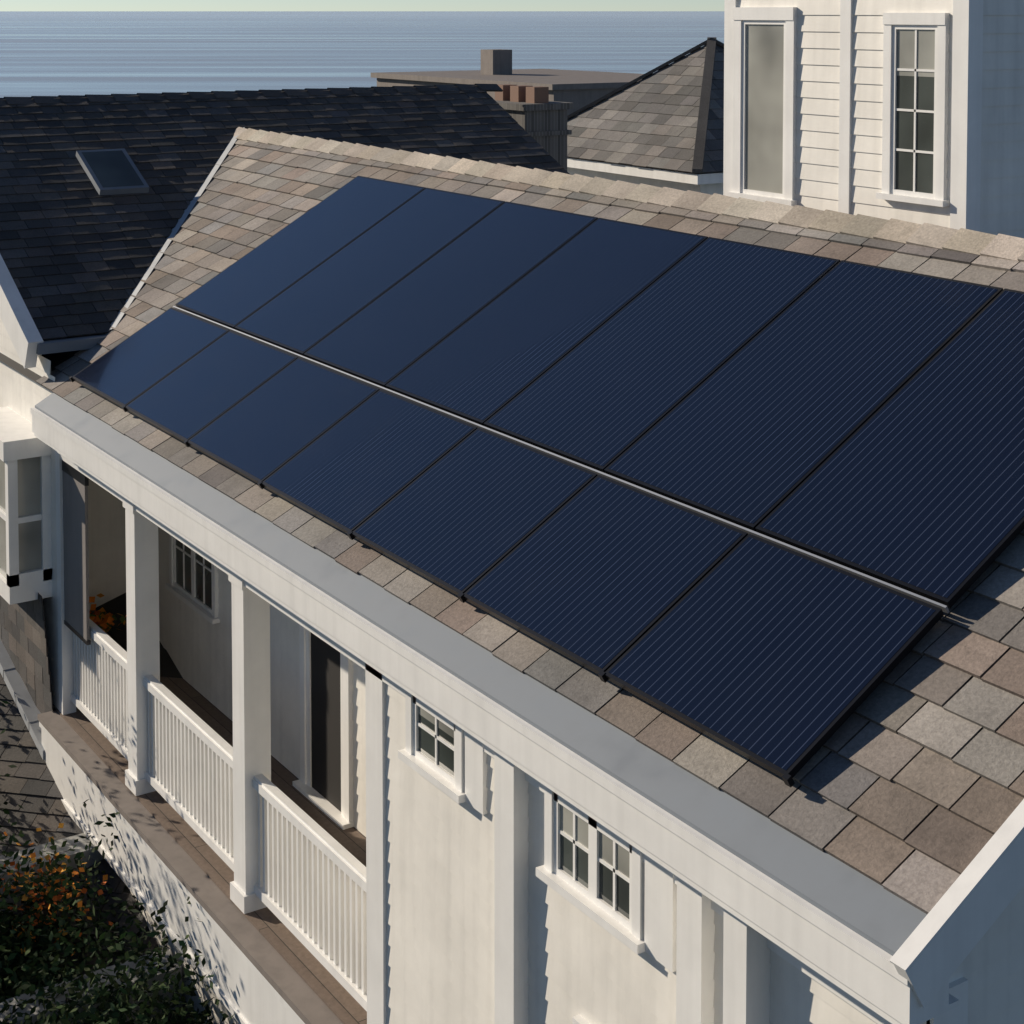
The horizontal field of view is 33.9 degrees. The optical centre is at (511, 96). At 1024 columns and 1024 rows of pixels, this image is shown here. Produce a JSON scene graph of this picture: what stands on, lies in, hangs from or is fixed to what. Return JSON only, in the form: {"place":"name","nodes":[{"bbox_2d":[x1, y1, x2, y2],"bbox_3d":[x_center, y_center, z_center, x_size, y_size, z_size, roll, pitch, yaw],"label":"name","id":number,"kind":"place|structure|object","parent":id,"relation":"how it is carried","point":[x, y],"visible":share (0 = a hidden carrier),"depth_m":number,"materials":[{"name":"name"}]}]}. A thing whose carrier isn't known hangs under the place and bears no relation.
{"place":"outdoors","nodes":[
{"label":"outdoors","id":0,"kind":"place"},
{"bbox_2d":[165,534,353,829],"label":"windows","id":1,"kind":"structure","parent":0,"point":[324,783],"depth_m":15.43,"materials":[{"name":"white wood"}]},
{"bbox_2d":[0,11,723,97],"bbox_3d":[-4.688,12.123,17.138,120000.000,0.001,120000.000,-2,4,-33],"label":"sea","id":2,"kind":"structure","parent":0,"point":[49,53],"depth_m":632.55,"materials":[{"name":"blue liquid"}]},
{"bbox_2d":[0,0,723,10],"label":"sky","id":3,"kind":"structure","parent":0,"point":[5,5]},
{"bbox_2d":[567,37,723,194],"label":"hip roof","id":4,"kind":"structure","parent":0,"point":[662,126],"depth_m":28.44,"materials":[{"name":"stone"}]},
{"bbox_3d":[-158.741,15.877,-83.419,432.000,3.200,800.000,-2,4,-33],"label":"ground","id":5,"kind":"structure","parent":0,"visible":0},
{"bbox_2d":[0,701,16,809],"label":"shrub","id":6,"kind":"object","parent":5,"relation":"on","point":[11,766],"visible":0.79,"depth_m":16.86,"materials":[{"name":"green plant"}]},
{"bbox_2d":[0,823,112,955],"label":"flower bush","id":7,"kind":"object","parent":5,"relation":"on","point":[44,905],"visible":0.69,"depth_m":15.23,"materials":[{"name":"orange plant"}]},
{"bbox_2d":[0,799,156,1018],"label":"shrub","id":8,"kind":"object","parent":5,"relation":"on","point":[13,959],"visible":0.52,"depth_m":14.92,"materials":[{"name":"green plant"}]},
{"bbox_2d":[0,833,181,1023],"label":"garden wall","id":9,"kind":"structure","parent":5,"relation":"on","point":[80,847],"depth_m":14.57,"materials":[{"name":"grey stone"}]},
{"bbox_2d":[0,593,194,1023],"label":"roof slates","id":10,"kind":"object","parent":5,"relation":"on","point":[32,789],"visible":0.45,"depth_m":16.86,"materials":[{"name":"grey stone"}]},
{"bbox_2d":[0,856,233,1023],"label":"shrub","id":11,"kind":"object","parent":5,"relation":"on","point":[121,1007],"visible":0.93,"depth_m":13.74,"materials":[{"name":"green plant"}]},
{"bbox_2d":[222,1012,235,1019],"bbox_3d":[-2.881,8.116,11.876,3.737,2.798,2.647,-2,4,-33],"label":"shrub","id":12,"kind":"object","parent":5,"relation":"on","point":[224,1015],"visible":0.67,"depth_m":13.21,"materials":[{"name":"green plant"}]},
{"bbox_2d":[0,318,929,1023],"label":"front wall","id":13,"kind":"structure","parent":5,"relation":"on","point":[470,918],"depth_m":10.07,"materials":[{"name":"white paint"}]},
{"bbox_2d":[0,406,52,604],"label":"bay window","id":14,"kind":"structure","parent":13,"relation":"attached to","point":[25,527],"depth_m":17.34,"materials":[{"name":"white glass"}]},
{"bbox_2d":[0,593,52,712],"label":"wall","id":15,"kind":"structure","parent":13,"relation":"attached to","point":[22,633],"depth_m":17.86,"materials":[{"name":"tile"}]},
{"bbox_2d":[37,450,366,1023],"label":"porch","id":16,"kind":"object","parent":13,"relation":"attached to","point":[236,687],"visible":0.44,"depth_m":15.23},
{"bbox_2d":[62,460,90,644],"bbox_3d":[-4.473,4.529,17.033,0.040,1.780,1.000,-2,4,-33],"label":"balcony screen board","id":17,"kind":"object","parent":16,"relation":"attached to","point":[76,551],"visible":0.68,"depth_m":16.86,"materials":[{"name":"white wood"}]},
{"bbox_2d":[89,593,126,637],"bbox_3d":[-4.654,5.953,18.824,0.770,0.651,0.733,-2,4,-33],"label":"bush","id":18,"kind":"object","parent":16,"relation":"on","point":[102,619],"visible":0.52,"depth_m":18.82,"materials":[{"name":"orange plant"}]},
{"bbox_2d":[71,618,366,1010],"bbox_3d":[-2.703,5.883,14.535,0.100,0.970,6.630,-2,4,-33],"label":"balcony railing","id":19,"kind":"object","parent":16,"relation":"attached to","point":[310,889],"visible":0.73,"depth_m":13.94,"materials":[{"name":"white wood"}]},
{"bbox_2d":[30,393,958,1023],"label":"roof gutter","id":20,"kind":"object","parent":13,"relation":"attached to","point":[838,923],"depth_m":9.18,"materials":[{"name":"metal"}]},
{"bbox_2d":[0,140,1023,913],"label":"roof tiles","id":21,"kind":"object","parent":13,"relation":"on","point":[908,784],"visible":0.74,"depth_m":8.87,"materials":[{"name":"brown tile"}]},
{"bbox_2d":[109,127,244,329],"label":"trim","id":22,"kind":"structure","parent":21,"relation":"on","point":[129,300],"depth_m":19.92,"materials":[{"name":"white wood"}]},
{"bbox_2d":[69,306,948,786],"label":"panel rails","id":23,"kind":"object","parent":21,"relation":"on","point":[787,780],"visible":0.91,"depth_m":10.77,"materials":[{"name":"silver metal"}]},
{"bbox_2d":[72,307,229,406],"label":"solar panel","id":24,"kind":"object","parent":23,"relation":"on","point":[135,365],"visible":1,"depth_m":16.43,"materials":[{"name":"blue"}]},
{"bbox_2d":[125,331,297,441],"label":"solar panel","id":25,"kind":"object","parent":23,"relation":"attached to","point":[205,388],"visible":1,"depth_m":15.17,"materials":[{"name":"blue"}]},
{"bbox_2d":[188,358,379,482],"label":"solar panel","id":26,"kind":"object","parent":23,"relation":"attached to","point":[271,426],"visible":1,"depth_m":13.92,"materials":[{"name":"blue"}]},
{"bbox_2d":[175,176,425,329],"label":"solar panel","id":27,"kind":"object","parent":23,"relation":"attached to","point":[240,290],"visible":1,"depth_m":17.27,"materials":[{"name":"blue"}]},
{"bbox_2d":[262,389,476,533],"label":"solar panel","id":28,"kind":"object","parent":23,"relation":"attached to","point":[354,469],"visible":1,"depth_m":12.66,"materials":[{"name":"blue"}]},
{"bbox_2d":[234,188,504,356],"bbox_3d":[-1.360,1.621,16.085,2.163,1.260,1.484,-2,4,-33],"label":"solar panel","id":29,"kind":"object","parent":23,"relation":"attached to","point":[310,310],"visible":1,"depth_m":16.02,"materials":[{"name":"blue"}]},
{"bbox_2d":[304,201,597,387],"bbox_3d":[-0.540,1.686,14.831,2.163,1.260,1.484,-2,4,-33],"label":"solar panel","id":30,"kind":"object","parent":23,"relation":"attached to","point":[393,332],"visible":1,"depth_m":14.76,"materials":[{"name":"blue"}]},
{"bbox_2d":[352,428,597,594],"bbox_3d":[-0.277,2.800,11.472,1.079,0.640,1.484,-2,4,-33],"label":"solar panel","id":31,"kind":"object","parent":23,"relation":"attached to","point":[470,511],"visible":1,"depth_m":11.40,"materials":[{"name":"blue"}]},
{"bbox_2d":[385,218,707,425],"bbox_3d":[0.281,1.750,13.577,2.163,1.260,1.484,-2,4,-33],"label":"solar panel","id":32,"kind":"object","parent":23,"relation":"attached to","point":[490,360],"visible":1,"depth_m":13.50,"materials":[{"name":"blue"}]},
{"bbox_2d":[463,475,747,673],"bbox_3d":[0.543,2.864,10.218,1.079,0.640,1.484,-2,4,-33],"label":"solar panel","id":33,"kind":"object","parent":23,"relation":"attached to","point":[597,574],"visible":1,"depth_m":10.14,"materials":[{"name":"blue"}]},
{"bbox_2d":[484,237,840,472],"bbox_3d":[1.101,1.814,12.323,2.163,1.260,1.484,-2,4,-33],"label":"solar panel","id":34,"kind":"object","parent":23,"relation":"attached to","point":[614,387],"visible":1,"depth_m":12.24,"materials":[{"name":"blue"}]},
{"bbox_2d":[605,534,943,777],"bbox_3d":[1.364,2.929,8.964,1.079,0.640,1.484,-2,4,-33],"label":"solar panel","id":35,"kind":"object","parent":23,"relation":"attached to","point":[779,660],"visible":1,"depth_m":8.86,"materials":[{"name":"blue"}]},
{"bbox_2d":[604,260,1002,531],"bbox_3d":[1.921,1.879,11.069,2.163,1.260,1.484,-2,4,-33],"label":"solar panel","id":36,"kind":"object","parent":23,"relation":"attached to","point":[758,428],"visible":1,"depth_m":10.98,"materials":[{"name":"blue"}]},
{"bbox_2d":[755,289,1023,607],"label":"solar panel","id":37,"kind":"object","parent":23,"relation":"on","point":[914,484],"visible":1,"depth_m":9.69,"materials":[{"name":"blue"}]},
{"bbox_2d":[233,127,1023,261],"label":"ridge caps","id":38,"kind":"object","parent":21,"relation":"on","point":[1000,246],"visible":1,"depth_m":14.42,"materials":[{"name":"stone"}]},
{"bbox_2d":[398,690,676,1023],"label":"front windows","id":39,"kind":"structure","parent":13,"relation":"attached to","point":[628,899],"depth_m":9.47,"materials":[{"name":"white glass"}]},
{"bbox_2d":[371,49,642,115],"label":"flat roof building","id":40,"kind":"structure","parent":5,"relation":"on","point":[579,89],"depth_m":70.94,"materials":[{"name":"grey concrete"}]},
{"bbox_2d":[494,84,573,170],"bbox_3d":[0.150,4.213,26.894,0.940,8.800,1.540,-2,4,-33],"label":"chimney","id":41,"kind":"object","parent":5,"relation":"on","point":[537,115],"visible":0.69,"depth_m":26.18,"materials":[{"name":"brick"}]},
{"bbox_2d":[926,886,1023,1023],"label":"gable wall","id":42,"kind":"structure","parent":5,"relation":"on","point":[986,982],"depth_m":7.49,"materials":[{"name":"white paint"}]},
{"bbox_2d":[889,799,1023,1008],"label":"rake board","id":43,"kind":"object","parent":42,"relation":"attached to","point":[929,956],"visible":0.89,"depth_m":7.14,"materials":[{"name":"wood"}]},
{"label":"house walls","id":44,"kind":"object","parent":5,"relation":"on","visible":0},
{"bbox_2d":[0,85,570,339],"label":"cross roof slates","id":45,"kind":"object","parent":44,"relation":"attached to","point":[78,253],"visible":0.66,"depth_m":21.25,"materials":[{"name":"black stone"}]},
{"bbox_2d":[0,254,43,368],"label":"bargeboard","id":46,"kind":"object","parent":45,"relation":"attached to","point":[21,328],"visible":1,"depth_m":17.69,"materials":[{"name":"white wood"}]},
{"bbox_2d":[36,334,106,354],"bbox_3d":[-4.585,2.589,17.608,0.820,0.115,0.150,-2,4,-33],"label":"gutter","id":47,"kind":"object","parent":45,"relation":"attached to","point":[66,345],"visible":0.88,"depth_m":17.50,"materials":[{"name":"grey metal"}]},
{"bbox_2d":[76,148,148,194],"bbox_3d":[-4.936,0.923,20.716,0.620,0.498,0.893,-2,4,-33],"label":"skylight","id":48,"kind":"object","parent":45,"relation":"on","point":[111,171],"visible":1,"depth_m":20.63,"materials":[{"name":"glass"}]},
{"bbox_2d":[0,84,502,104],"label":"cross ridge caps","id":49,"kind":"object","parent":45,"relation":"on","point":[90,98],"visible":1,"depth_m":23.51,"materials":[{"name":"grey stone"}]},
{"bbox_3d":[2.318,1.913,17.280,4.174,2.387,16.550,-2,4,-33],"label":"main roof","id":50,"kind":"object","parent":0,"visible":0},
{"bbox_2d":[723,0,1023,237],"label":"tower walls","id":51,"kind":"structure","parent":50,"relation":"on","point":[839,93],"depth_m":14.50,"materials":[{"name":"white wood"}]},
{"bbox_2d":[727,7,949,206],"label":"tower windows","id":52,"kind":"structure","parent":51,"relation":"in","point":[915,94],"depth_m":14.45,"materials":[{"name":"white wood"}]}
]}

